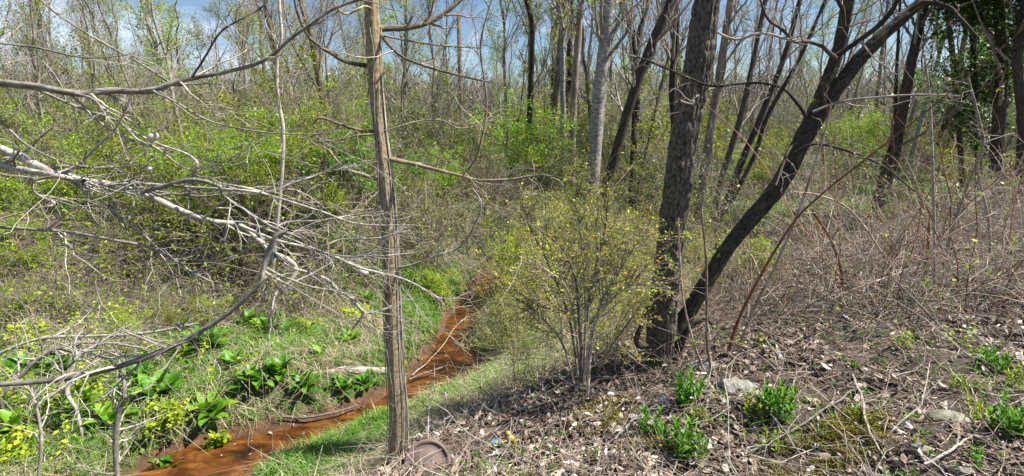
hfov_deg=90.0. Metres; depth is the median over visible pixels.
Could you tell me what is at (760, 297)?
bramble cane
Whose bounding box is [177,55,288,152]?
shrub
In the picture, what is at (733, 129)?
shrub
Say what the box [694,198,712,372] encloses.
bramble cane
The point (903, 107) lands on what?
tree
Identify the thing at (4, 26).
tree
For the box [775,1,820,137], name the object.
tree
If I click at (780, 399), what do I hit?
lily clump
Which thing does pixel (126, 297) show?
marsh brush
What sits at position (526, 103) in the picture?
thicket
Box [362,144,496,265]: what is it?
shrub
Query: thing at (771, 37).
tree
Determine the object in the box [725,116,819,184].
shrub
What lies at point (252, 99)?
shrub
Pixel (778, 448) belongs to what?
lily clump
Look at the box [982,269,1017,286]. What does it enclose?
leafy sprig
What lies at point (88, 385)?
leafy sprig
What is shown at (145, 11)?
tree
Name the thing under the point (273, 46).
tree
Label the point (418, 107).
thicket
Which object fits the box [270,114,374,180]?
shrub
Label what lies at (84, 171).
shrub
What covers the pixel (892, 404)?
dead stalks
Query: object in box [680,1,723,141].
tree
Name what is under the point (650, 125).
shrub
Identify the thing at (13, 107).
shrub
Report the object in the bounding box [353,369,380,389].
skunk cabbage
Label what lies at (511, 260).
shrub
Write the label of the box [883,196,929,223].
shrub
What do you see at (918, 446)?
stone
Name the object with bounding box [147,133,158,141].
seed pod
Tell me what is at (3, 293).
shrub
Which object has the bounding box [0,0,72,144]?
tree
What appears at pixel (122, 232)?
shrub
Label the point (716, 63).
tree
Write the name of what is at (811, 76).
tree
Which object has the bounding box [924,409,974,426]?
stone
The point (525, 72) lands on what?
tree
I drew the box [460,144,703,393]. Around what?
budding shrub
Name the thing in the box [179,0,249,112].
tree
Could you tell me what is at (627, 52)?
tree
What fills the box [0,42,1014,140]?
distant woods
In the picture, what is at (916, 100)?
tree
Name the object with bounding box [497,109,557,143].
shrub
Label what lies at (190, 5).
sky
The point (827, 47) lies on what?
tree
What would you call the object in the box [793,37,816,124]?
tree
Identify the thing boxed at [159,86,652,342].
vine tangle
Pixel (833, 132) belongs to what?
shrub
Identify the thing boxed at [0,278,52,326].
shrub
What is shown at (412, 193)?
shrub
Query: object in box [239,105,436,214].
shrub
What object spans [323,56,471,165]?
shrub
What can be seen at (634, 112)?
tree
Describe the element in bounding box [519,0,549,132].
tree
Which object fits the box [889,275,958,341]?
bramble cane
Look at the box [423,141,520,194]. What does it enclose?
shrub
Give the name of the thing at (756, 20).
tree
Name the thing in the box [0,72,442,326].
bare brush
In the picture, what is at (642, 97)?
thicket
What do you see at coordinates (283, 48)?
tree
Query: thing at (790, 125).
shrub
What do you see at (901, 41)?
tree
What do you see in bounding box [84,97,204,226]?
shrub
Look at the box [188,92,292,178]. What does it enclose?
shrub
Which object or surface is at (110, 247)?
shrub
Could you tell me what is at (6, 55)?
tree
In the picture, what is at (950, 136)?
tree
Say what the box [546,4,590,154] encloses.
tree
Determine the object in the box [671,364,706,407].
lily clump
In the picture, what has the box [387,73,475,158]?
shrub
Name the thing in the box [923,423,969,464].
fallen branch
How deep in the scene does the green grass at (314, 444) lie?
6.04 m
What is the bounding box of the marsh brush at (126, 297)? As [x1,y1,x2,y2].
[0,145,351,362]
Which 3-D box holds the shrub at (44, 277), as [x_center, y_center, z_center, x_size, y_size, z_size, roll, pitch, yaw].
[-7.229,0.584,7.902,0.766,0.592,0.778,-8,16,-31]
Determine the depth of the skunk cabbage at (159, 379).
5.39 m
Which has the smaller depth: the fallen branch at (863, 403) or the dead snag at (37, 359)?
the fallen branch at (863, 403)
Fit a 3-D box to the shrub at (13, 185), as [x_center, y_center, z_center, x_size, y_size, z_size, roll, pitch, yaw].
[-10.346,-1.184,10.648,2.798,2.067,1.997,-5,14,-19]
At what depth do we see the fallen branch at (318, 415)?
5.49 m
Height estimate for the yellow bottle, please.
0.161 m
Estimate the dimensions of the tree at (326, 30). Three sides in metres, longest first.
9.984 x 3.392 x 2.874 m
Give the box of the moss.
[561,389,940,475]
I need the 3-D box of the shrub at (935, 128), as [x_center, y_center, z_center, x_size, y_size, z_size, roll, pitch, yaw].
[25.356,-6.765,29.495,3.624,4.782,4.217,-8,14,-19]
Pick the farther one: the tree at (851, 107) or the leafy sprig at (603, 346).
the tree at (851, 107)
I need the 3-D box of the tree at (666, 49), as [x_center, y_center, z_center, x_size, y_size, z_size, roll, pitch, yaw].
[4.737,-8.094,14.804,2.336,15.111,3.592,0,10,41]
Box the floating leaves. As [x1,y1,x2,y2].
[151,294,486,470]
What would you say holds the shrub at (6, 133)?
on the ground at (200, 436)
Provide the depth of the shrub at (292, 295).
7.52 m
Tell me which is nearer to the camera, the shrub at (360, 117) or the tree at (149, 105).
the tree at (149, 105)
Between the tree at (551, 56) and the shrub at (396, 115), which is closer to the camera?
the shrub at (396, 115)
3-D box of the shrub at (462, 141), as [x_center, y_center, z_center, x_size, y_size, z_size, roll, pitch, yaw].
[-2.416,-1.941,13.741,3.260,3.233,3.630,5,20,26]
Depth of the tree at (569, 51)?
18.63 m
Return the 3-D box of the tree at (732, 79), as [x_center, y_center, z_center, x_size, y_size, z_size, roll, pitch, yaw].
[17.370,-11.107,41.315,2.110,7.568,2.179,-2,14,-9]
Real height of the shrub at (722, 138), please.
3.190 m
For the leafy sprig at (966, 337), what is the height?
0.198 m
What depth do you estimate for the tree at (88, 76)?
26.95 m
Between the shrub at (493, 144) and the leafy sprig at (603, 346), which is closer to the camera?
the leafy sprig at (603, 346)
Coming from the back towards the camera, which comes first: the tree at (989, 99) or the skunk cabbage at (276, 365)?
the tree at (989, 99)
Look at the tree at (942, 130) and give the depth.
22.84 m
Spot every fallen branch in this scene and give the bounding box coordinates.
[281,404,357,418]
[409,359,447,379]
[412,313,469,375]
[441,389,543,412]
[562,354,623,408]
[614,401,678,439]
[749,389,855,451]
[851,374,885,460]
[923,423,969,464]
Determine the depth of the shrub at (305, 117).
9.84 m
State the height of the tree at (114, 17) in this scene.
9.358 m
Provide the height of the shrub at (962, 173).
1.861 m
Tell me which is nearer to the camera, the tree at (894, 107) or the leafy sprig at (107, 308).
the leafy sprig at (107, 308)
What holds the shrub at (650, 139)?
on the ground at (200, 436)
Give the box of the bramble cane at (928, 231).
[921,217,938,290]
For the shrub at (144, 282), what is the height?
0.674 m
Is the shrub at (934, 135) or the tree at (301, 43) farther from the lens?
the tree at (301, 43)
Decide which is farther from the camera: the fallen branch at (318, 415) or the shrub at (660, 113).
the shrub at (660, 113)
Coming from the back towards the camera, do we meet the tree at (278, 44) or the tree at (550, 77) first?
the tree at (550, 77)
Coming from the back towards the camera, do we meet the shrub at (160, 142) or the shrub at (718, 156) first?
the shrub at (718, 156)
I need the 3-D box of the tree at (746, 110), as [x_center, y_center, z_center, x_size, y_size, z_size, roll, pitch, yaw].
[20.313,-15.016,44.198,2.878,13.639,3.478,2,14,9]
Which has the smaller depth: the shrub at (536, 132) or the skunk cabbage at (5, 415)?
the skunk cabbage at (5, 415)
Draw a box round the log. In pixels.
[313,366,386,374]
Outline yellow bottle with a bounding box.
[504,431,516,448]
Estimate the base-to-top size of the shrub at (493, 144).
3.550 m
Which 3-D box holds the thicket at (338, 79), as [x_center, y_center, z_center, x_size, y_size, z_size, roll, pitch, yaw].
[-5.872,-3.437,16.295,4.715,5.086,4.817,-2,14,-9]
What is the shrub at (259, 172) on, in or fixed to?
on the ground at (200, 436)
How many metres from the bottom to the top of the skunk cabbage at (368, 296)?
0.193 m
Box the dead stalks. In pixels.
[311,197,1023,475]
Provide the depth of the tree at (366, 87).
23.94 m
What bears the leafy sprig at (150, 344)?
on the ground at (200, 436)
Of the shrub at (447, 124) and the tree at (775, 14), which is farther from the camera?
the tree at (775, 14)
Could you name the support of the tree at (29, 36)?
on the ground at (200, 436)
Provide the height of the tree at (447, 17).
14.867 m
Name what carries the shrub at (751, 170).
on the ground at (200, 436)
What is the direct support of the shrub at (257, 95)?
on the ground at (200, 436)
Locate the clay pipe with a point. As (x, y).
(427, 446)
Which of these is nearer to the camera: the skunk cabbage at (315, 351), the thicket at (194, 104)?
the skunk cabbage at (315, 351)
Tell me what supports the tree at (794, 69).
on the ground at (200, 436)
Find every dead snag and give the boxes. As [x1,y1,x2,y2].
[0,286,198,354]
[0,301,176,409]
[0,364,68,475]
[31,319,146,437]
[66,343,165,475]
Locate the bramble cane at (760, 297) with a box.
[736,88,848,351]
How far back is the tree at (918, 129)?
21.38 m
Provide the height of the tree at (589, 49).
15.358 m
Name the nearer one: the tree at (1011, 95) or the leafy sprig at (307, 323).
the leafy sprig at (307, 323)
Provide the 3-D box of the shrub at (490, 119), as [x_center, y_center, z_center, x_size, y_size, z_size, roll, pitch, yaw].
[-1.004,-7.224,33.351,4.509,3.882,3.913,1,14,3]
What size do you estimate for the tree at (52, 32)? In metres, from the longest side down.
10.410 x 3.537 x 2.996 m
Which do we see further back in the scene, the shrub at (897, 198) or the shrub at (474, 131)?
the shrub at (474, 131)
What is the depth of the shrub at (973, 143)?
25.67 m
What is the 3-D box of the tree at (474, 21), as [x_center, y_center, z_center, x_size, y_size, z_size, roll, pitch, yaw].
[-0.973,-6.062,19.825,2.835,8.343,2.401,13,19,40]
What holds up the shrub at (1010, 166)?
on the ground at (200, 436)
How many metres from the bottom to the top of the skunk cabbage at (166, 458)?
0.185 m
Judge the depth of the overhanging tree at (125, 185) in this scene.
2.69 m
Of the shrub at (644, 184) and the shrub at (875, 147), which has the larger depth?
the shrub at (875, 147)
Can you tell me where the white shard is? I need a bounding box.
[658,395,668,404]
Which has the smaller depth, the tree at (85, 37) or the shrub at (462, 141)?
the shrub at (462, 141)
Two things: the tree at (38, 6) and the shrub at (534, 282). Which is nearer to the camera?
the shrub at (534, 282)
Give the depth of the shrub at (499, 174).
10.88 m
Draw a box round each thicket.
[0,6,211,181]
[0,27,119,136]
[0,94,78,183]
[10,39,160,152]
[47,30,214,157]
[177,68,260,150]
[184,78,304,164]
[251,49,359,133]
[253,44,388,133]
[339,8,533,182]
[385,83,444,141]
[390,63,470,138]
[513,83,559,146]
[547,30,712,201]
[579,72,651,130]
[604,94,1023,382]
[609,67,668,117]
[639,95,732,181]
[744,63,858,160]
[771,73,831,129]
[851,54,978,149]
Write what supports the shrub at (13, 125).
on the ground at (200, 436)
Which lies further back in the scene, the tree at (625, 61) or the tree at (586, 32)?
the tree at (586, 32)
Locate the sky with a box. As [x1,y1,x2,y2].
[0,0,1014,116]
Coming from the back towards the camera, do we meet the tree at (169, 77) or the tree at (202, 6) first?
the tree at (202, 6)
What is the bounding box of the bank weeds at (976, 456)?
[495,204,1022,475]
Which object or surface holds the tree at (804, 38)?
on the ground at (200, 436)
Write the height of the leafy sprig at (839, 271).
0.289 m
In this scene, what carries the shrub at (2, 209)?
on the ground at (200, 436)
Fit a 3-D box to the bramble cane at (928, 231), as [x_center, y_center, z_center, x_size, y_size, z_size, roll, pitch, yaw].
[3.983,0.331,4.918,0.212,1.121,0.504,12,18,42]
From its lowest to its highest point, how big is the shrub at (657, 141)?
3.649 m
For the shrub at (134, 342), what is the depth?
6.36 m
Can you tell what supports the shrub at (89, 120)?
on the ground at (200, 436)
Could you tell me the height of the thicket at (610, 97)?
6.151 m
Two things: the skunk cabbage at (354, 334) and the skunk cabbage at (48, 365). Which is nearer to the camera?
the skunk cabbage at (48, 365)
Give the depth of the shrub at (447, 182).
10.57 m
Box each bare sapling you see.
[916,34,941,292]
[941,77,1019,275]
[954,152,1018,252]
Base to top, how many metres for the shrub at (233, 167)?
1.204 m
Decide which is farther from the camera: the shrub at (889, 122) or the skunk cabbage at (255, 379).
the shrub at (889, 122)
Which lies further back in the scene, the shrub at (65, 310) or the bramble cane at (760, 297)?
the shrub at (65, 310)
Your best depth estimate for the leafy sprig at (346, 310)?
7.37 m
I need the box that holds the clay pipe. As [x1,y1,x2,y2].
[403,439,450,470]
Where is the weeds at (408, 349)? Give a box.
[0,177,869,475]
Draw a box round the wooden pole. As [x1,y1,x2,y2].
[457,11,462,140]
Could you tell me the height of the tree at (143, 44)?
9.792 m
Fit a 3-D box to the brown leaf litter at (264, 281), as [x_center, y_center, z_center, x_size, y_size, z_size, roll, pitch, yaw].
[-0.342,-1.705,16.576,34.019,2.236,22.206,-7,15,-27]
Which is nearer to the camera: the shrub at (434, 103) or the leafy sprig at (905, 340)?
the leafy sprig at (905, 340)
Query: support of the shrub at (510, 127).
on the ground at (200, 436)
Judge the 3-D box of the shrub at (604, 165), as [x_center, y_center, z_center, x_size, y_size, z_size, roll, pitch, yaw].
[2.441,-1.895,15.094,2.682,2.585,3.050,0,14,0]
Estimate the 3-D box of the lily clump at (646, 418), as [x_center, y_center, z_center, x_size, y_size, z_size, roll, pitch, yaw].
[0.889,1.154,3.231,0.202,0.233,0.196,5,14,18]
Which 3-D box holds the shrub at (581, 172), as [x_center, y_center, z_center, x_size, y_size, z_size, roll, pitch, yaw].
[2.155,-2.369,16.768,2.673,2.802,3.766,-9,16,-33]
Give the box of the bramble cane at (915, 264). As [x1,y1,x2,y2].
[819,211,1005,313]
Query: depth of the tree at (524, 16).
20.68 m
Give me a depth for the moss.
2.90 m
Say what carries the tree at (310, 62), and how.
on the ground at (200, 436)
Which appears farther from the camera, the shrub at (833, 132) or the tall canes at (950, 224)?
the shrub at (833, 132)
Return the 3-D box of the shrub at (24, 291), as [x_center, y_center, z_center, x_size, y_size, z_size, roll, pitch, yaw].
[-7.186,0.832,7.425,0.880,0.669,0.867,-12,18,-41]
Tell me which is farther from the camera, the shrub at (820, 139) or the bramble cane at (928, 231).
the shrub at (820, 139)
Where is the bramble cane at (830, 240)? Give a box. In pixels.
[812,211,843,294]
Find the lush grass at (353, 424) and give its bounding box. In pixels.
[208,250,545,475]
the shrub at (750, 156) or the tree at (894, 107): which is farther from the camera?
the shrub at (750, 156)
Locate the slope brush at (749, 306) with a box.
[461,196,937,393]
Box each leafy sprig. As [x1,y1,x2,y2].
[0,294,35,319]
[0,368,34,407]
[0,424,38,462]
[2,315,79,353]
[11,383,62,416]
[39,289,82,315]
[63,363,109,392]
[90,294,137,327]
[106,339,157,355]
[129,405,186,453]
[146,394,191,422]
[166,337,196,355]
[202,429,231,450]
[292,315,329,332]
[339,303,369,321]
[566,305,629,357]
[701,322,775,347]
[829,260,852,279]
[881,327,923,348]
[898,265,957,296]
[935,323,1002,354]
[964,393,1013,424]
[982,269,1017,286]
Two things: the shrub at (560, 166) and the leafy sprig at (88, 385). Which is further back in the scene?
the shrub at (560, 166)
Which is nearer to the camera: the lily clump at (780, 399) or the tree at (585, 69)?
the lily clump at (780, 399)
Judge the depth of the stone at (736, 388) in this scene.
3.50 m
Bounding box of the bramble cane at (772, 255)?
[727,28,1023,355]
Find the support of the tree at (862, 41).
on the ground at (200, 436)
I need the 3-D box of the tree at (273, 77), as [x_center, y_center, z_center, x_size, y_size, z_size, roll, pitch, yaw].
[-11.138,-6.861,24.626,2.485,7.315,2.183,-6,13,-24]
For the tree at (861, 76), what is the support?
on the ground at (200, 436)
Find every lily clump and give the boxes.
[589,446,601,460]
[637,403,668,435]
[658,413,711,462]
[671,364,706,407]
[690,403,714,425]
[743,393,769,422]
[754,379,798,422]
[754,425,782,455]
[912,433,934,455]
[947,373,980,391]
[975,343,1015,374]
[981,390,1023,441]
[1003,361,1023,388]
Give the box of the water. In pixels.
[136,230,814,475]
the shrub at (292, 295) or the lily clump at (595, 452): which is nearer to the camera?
the lily clump at (595, 452)
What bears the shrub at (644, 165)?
on the ground at (200, 436)
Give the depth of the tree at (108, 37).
23.80 m
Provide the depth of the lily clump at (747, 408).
3.19 m
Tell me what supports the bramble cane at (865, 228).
on the ground at (200, 436)
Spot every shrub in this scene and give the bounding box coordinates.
[0,71,119,215]
[0,73,162,217]
[0,83,103,193]
[0,88,106,217]
[0,94,63,177]
[0,95,24,139]
[0,96,86,204]
[0,102,37,194]
[0,108,20,179]
[0,130,92,217]
[0,163,29,212]
[0,202,42,244]
[0,218,83,281]
[0,273,53,309]
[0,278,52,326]
[0,282,35,321]
[3,71,85,117]
[10,262,106,307]
[14,258,74,291]
[18,134,151,203]
[21,58,167,204]
[22,73,105,132]
[23,124,131,178]
[39,288,95,323]
[40,131,182,220]
[41,50,216,185]
[42,87,129,174]
[51,52,160,134]
[51,175,117,217]
[63,204,170,267]
[63,271,135,316]
[69,190,148,218]
[79,153,182,215]
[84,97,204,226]
[85,94,197,171]
[86,231,151,260]
[93,65,208,147]
[98,310,156,348]
[101,305,153,332]
[108,277,160,315]
[112,68,261,191]
[113,315,171,359]
[114,97,209,212]
[120,164,198,218]
[124,251,186,298]
[126,285,176,327]
[128,110,275,222]
[141,277,197,316]
[145,171,236,247]
[149,128,238,199]
[149,262,198,290]
[154,290,228,333]
[158,161,242,206]
[160,70,248,164]
[163,274,223,315]
[169,189,235,237]
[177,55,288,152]
[177,118,248,171]
[185,293,231,327]
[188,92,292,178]
[189,101,322,196]
[196,143,306,224]
[203,129,315,185]
[212,4,370,176]
[233,20,400,168]
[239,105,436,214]
[240,241,289,282]
[243,71,305,129]
[244,130,320,176]
[245,97,373,184]
[253,47,395,180]
[253,79,355,175]
[261,267,319,314]
[265,260,326,298]
[267,167,294,202]
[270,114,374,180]
[272,71,333,128]
[304,181,350,217]
[319,88,400,165]
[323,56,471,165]
[331,51,421,135]
[346,110,452,191]
[351,102,488,165]
[355,160,451,227]
[361,156,444,234]
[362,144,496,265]
[364,49,507,182]
[364,139,440,191]
[366,139,415,189]
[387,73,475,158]
[388,109,479,187]
[394,98,474,154]
[408,111,500,189]
[409,90,467,139]
[410,143,470,201]
[414,267,463,305]
[415,102,550,194]
[419,66,536,186]
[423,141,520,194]
[443,115,502,157]
[447,246,555,355]
[448,304,522,359]
[449,97,522,187]
[452,134,546,199]
[459,87,584,191]
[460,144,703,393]
[466,99,510,153]
[470,260,542,316]
[475,102,548,175]
[475,213,606,328]
[480,233,582,317]
[482,184,598,254]
[483,232,558,299]
[487,305,570,385]
[488,116,585,193]
[491,191,577,288]
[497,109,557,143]
[502,130,605,204]
[513,23,658,181]
[513,110,583,160]
[518,189,598,264]
[519,139,600,204]
[520,107,615,195]
[521,107,598,200]
[523,123,621,195]
[523,150,623,242]
[531,178,640,295]
[532,197,654,272]
[540,205,575,237]
[545,164,663,244]
[558,75,630,179]
[559,167,650,285]
[560,203,697,320]
[566,72,657,201]
[575,138,650,212]
[580,239,648,364]
[583,255,693,332]
[585,13,749,214]
[597,231,655,295]
[598,185,712,265]
[600,207,688,278]
[604,66,669,166]
[605,122,666,201]
[606,222,644,251]
[616,145,722,221]
[627,102,716,174]
[627,104,700,174]
[632,135,766,263]
[641,97,668,172]
[642,88,670,146]
[645,175,722,224]
[649,115,670,163]
[655,193,755,293]
[682,237,729,263]
[689,147,780,251]
[691,209,731,249]
[696,110,763,163]
[696,132,746,170]
[699,78,753,158]
[706,98,735,141]
[715,209,822,269]
[716,103,752,159]
[717,133,788,191]
[719,226,791,278]
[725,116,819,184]
[739,144,758,169]
[740,135,835,201]
[742,99,815,178]
[749,66,854,165]
[756,125,902,254]
[778,117,849,153]
[814,101,887,164]
[814,103,870,160]
[814,152,883,190]
[818,99,918,173]
[829,94,907,158]
[830,164,963,229]
[840,111,928,168]
[856,104,947,177]
[861,97,945,161]
[863,112,954,169]
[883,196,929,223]
[892,165,1009,217]
[898,144,957,184]
[910,103,967,166]
[913,87,968,160]
[919,124,987,178]
[926,140,1014,203]
[946,121,1013,165]
[962,95,1014,163]
[964,82,1015,173]
[975,146,1015,181]
[1005,99,1015,152]
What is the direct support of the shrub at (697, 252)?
on the ground at (200, 436)
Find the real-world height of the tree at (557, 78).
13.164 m
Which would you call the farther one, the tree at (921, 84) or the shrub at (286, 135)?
the tree at (921, 84)
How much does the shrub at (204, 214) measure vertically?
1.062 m
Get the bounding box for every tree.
[0,0,21,51]
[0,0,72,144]
[0,0,76,103]
[0,0,93,214]
[0,0,481,428]
[0,1,53,107]
[0,4,68,74]
[0,26,77,199]
[1,0,64,105]
[1,8,40,36]
[2,10,73,87]
[3,0,65,122]
[6,4,47,121]
[10,0,81,105]
[11,0,77,121]
[12,9,63,198]
[16,10,86,133]
[28,2,61,67]
[34,0,143,180]
[46,0,115,141]
[53,0,127,116]
[53,0,146,177]
[60,20,86,85]
[62,0,122,109]
[64,6,108,73]
[69,0,180,187]
[70,0,173,152]
[74,61,116,103]
[87,0,163,121]
[93,0,150,126]
[96,21,122,98]
[113,0,196,164]
[120,0,188,156]
[123,0,205,147]
[134,17,162,102]
[134,19,153,83]
[145,29,198,113]
[152,0,201,115]
[152,37,187,131]
[155,0,222,138]
[173,16,257,158]
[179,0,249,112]
[189,17,232,103]
[193,38,220,110]
[196,0,265,155]
[207,0,268,131]
[207,1,272,135]
[210,0,272,125]
[216,23,255,106]
[220,2,267,106]
[226,0,290,107]
[226,0,291,127]
[229,21,271,97]
[243,0,287,136]
[243,0,316,290]
[247,1,280,98]
[251,2,292,80]
[251,2,301,102]
[251,16,301,130]
[256,0,335,140]
[263,0,342,119]
[269,0,312,104]
[278,0,362,118]
[279,0,358,133]
[284,0,312,91]
[286,25,331,130]
[287,0,353,109]
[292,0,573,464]
[296,0,363,118]
[303,17,332,98]
[309,0,386,110]
[317,0,362,106]
[331,2,364,116]
[332,0,416,146]
[336,0,436,138]
[337,0,388,111]
[340,0,401,141]
[362,0,430,166]
[380,1,416,125]
[381,0,473,127]
[383,1,424,125]
[384,23,414,109]
[384,61,400,114]
[387,58,410,119]
[403,0,473,139]
[409,0,454,115]
[428,31,450,101]
[429,0,462,119]
[448,0,507,167]
[469,0,533,176]
[480,0,513,163]
[482,10,528,177]
[489,50,509,139]
[491,0,570,196]
[505,0,568,188]
[506,63,521,106]
[509,0,547,170]
[514,55,542,135]
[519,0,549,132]
[523,49,568,160]
[528,0,598,208]
[535,2,583,124]
[536,0,558,129]
[538,1,570,184]
[544,0,589,125]
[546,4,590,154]
[558,2,597,110]
[561,0,583,213]
[565,0,587,135]
[565,0,599,191]
[565,28,587,135]
[573,0,599,150]
[576,0,642,137]
[580,0,652,232]
[588,0,647,136]
[588,0,691,230]
[588,3,625,127]
[594,26,625,121]
[605,0,981,369]
[608,12,641,106]
[609,0,661,214]
[610,0,642,160]
[612,0,669,183]
[613,0,654,186]
[616,1,651,96]
[635,0,684,202]
[636,0,669,73]
[647,1,691,80]
[647,2,666,112]
[648,0,696,209]
[650,0,690,125]
[650,26,668,103]
[655,0,693,117]
[666,0,692,98]
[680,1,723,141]
[686,0,734,112]
[693,0,774,231]
[707,0,786,230]
[708,1,759,163]
[708,52,728,95]
[712,0,862,231]
[721,0,750,140]
[721,55,742,124]
[724,0,828,214]
[731,0,774,153]
[741,1,767,142]
[741,14,778,141]
[747,49,765,126]
[752,0,786,134]
[753,0,788,141]
[754,42,784,118]
[759,0,807,138]
[759,27,792,143]
[766,0,813,124]
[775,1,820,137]
[776,0,830,130]
[791,0,854,165]
[792,30,809,103]
[793,23,820,150]
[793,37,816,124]
[805,56,818,98]
[810,4,848,149]
[812,0,902,150]
[814,0,884,161]
[820,0,901,160]
[839,0,890,140]
[840,0,879,139]
[844,52,882,158]
[848,0,883,146]
[853,0,910,155]
[858,0,902,154]
[865,0,924,224]
[868,29,904,139]
[871,0,1002,228]
[873,0,958,173]
[879,0,942,169]
[882,28,913,124]
[883,0,1014,195]
[888,3,918,79]
[891,21,938,159]
[901,0,1014,208]
[903,6,960,180]
[904,10,943,139]
[913,0,1023,202]
[923,6,991,173]
[924,7,977,179]
[930,24,980,90]
[945,0,1023,200]
[976,2,1010,186]
[988,43,1023,161]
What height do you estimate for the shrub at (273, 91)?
4.113 m
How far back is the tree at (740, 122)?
12.54 m
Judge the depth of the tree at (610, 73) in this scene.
28.88 m
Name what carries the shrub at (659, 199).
on the ground at (200, 436)
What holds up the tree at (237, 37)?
on the ground at (200, 436)
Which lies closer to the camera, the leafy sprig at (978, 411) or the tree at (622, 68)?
the leafy sprig at (978, 411)
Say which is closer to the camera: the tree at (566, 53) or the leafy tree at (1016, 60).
the leafy tree at (1016, 60)
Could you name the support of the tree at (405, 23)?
on the ground at (200, 436)
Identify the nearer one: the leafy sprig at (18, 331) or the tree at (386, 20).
the leafy sprig at (18, 331)
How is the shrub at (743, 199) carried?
on the ground at (200, 436)
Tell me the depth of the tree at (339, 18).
21.59 m
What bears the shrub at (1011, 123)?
on the ground at (200, 436)
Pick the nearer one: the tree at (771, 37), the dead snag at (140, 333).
the dead snag at (140, 333)
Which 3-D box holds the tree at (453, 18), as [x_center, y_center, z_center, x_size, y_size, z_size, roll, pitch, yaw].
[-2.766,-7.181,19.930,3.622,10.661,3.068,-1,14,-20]
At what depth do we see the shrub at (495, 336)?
6.71 m
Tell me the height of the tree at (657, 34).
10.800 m
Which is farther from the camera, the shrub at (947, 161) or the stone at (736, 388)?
the shrub at (947, 161)
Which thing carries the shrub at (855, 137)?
on the ground at (200, 436)
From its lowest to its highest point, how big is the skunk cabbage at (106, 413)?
0.276 m
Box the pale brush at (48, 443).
[0,247,257,467]
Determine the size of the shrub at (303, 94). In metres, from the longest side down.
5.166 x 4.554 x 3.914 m
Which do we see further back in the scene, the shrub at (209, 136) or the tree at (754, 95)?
the tree at (754, 95)
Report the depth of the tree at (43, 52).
27.96 m
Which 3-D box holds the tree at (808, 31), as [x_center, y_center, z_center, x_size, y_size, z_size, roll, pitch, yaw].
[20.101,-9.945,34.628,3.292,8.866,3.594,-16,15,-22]
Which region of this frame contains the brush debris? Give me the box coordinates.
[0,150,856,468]
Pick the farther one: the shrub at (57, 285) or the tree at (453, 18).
the tree at (453, 18)
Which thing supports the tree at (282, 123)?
on the ground at (200, 436)
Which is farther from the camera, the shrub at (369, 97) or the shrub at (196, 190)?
the shrub at (369, 97)
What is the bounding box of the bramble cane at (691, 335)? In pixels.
[672,217,707,374]
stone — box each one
[686,358,720,368]
[715,377,753,395]
[910,442,935,453]
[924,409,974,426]
[947,466,972,475]
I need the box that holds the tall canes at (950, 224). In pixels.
[584,30,1023,329]
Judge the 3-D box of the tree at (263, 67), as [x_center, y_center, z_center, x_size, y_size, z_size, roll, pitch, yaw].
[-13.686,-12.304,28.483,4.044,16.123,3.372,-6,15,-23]
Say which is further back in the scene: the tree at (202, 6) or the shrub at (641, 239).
the tree at (202, 6)
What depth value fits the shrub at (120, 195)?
12.63 m
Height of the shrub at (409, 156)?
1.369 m
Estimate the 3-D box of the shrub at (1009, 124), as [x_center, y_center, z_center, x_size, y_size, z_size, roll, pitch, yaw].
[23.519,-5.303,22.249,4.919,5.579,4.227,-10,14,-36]
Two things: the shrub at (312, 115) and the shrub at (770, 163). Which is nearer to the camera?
the shrub at (312, 115)
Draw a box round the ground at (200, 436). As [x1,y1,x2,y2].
[0,118,1023,475]
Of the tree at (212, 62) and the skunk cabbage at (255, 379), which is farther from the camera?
the tree at (212, 62)
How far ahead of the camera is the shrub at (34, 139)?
12.67 m
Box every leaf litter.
[1,178,757,475]
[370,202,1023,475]
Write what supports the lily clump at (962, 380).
on the ground at (200, 436)
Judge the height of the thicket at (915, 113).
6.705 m
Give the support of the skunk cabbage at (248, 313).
on the ground at (200, 436)
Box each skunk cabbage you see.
[0,350,41,379]
[0,404,47,437]
[32,353,82,375]
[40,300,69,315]
[43,385,102,421]
[76,399,138,428]
[110,354,155,388]
[126,368,184,409]
[148,455,179,473]
[181,325,233,355]
[185,388,238,426]
[218,348,252,367]
[227,362,280,389]
[234,307,267,327]
[249,310,293,340]
[259,352,296,380]
[270,319,300,341]
[283,369,323,392]
[304,343,332,360]
[326,372,361,396]
[333,327,363,344]
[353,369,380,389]
[357,290,379,301]
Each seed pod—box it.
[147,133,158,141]
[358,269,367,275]
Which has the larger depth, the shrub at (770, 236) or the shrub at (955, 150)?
the shrub at (955, 150)
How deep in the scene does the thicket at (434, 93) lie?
26.22 m
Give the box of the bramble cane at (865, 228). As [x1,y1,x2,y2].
[787,187,900,283]
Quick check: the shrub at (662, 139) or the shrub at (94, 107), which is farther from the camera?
the shrub at (662, 139)
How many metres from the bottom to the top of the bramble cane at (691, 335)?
1.297 m
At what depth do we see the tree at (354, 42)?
22.63 m
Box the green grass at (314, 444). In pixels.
[0,154,1010,475]
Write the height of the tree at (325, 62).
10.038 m

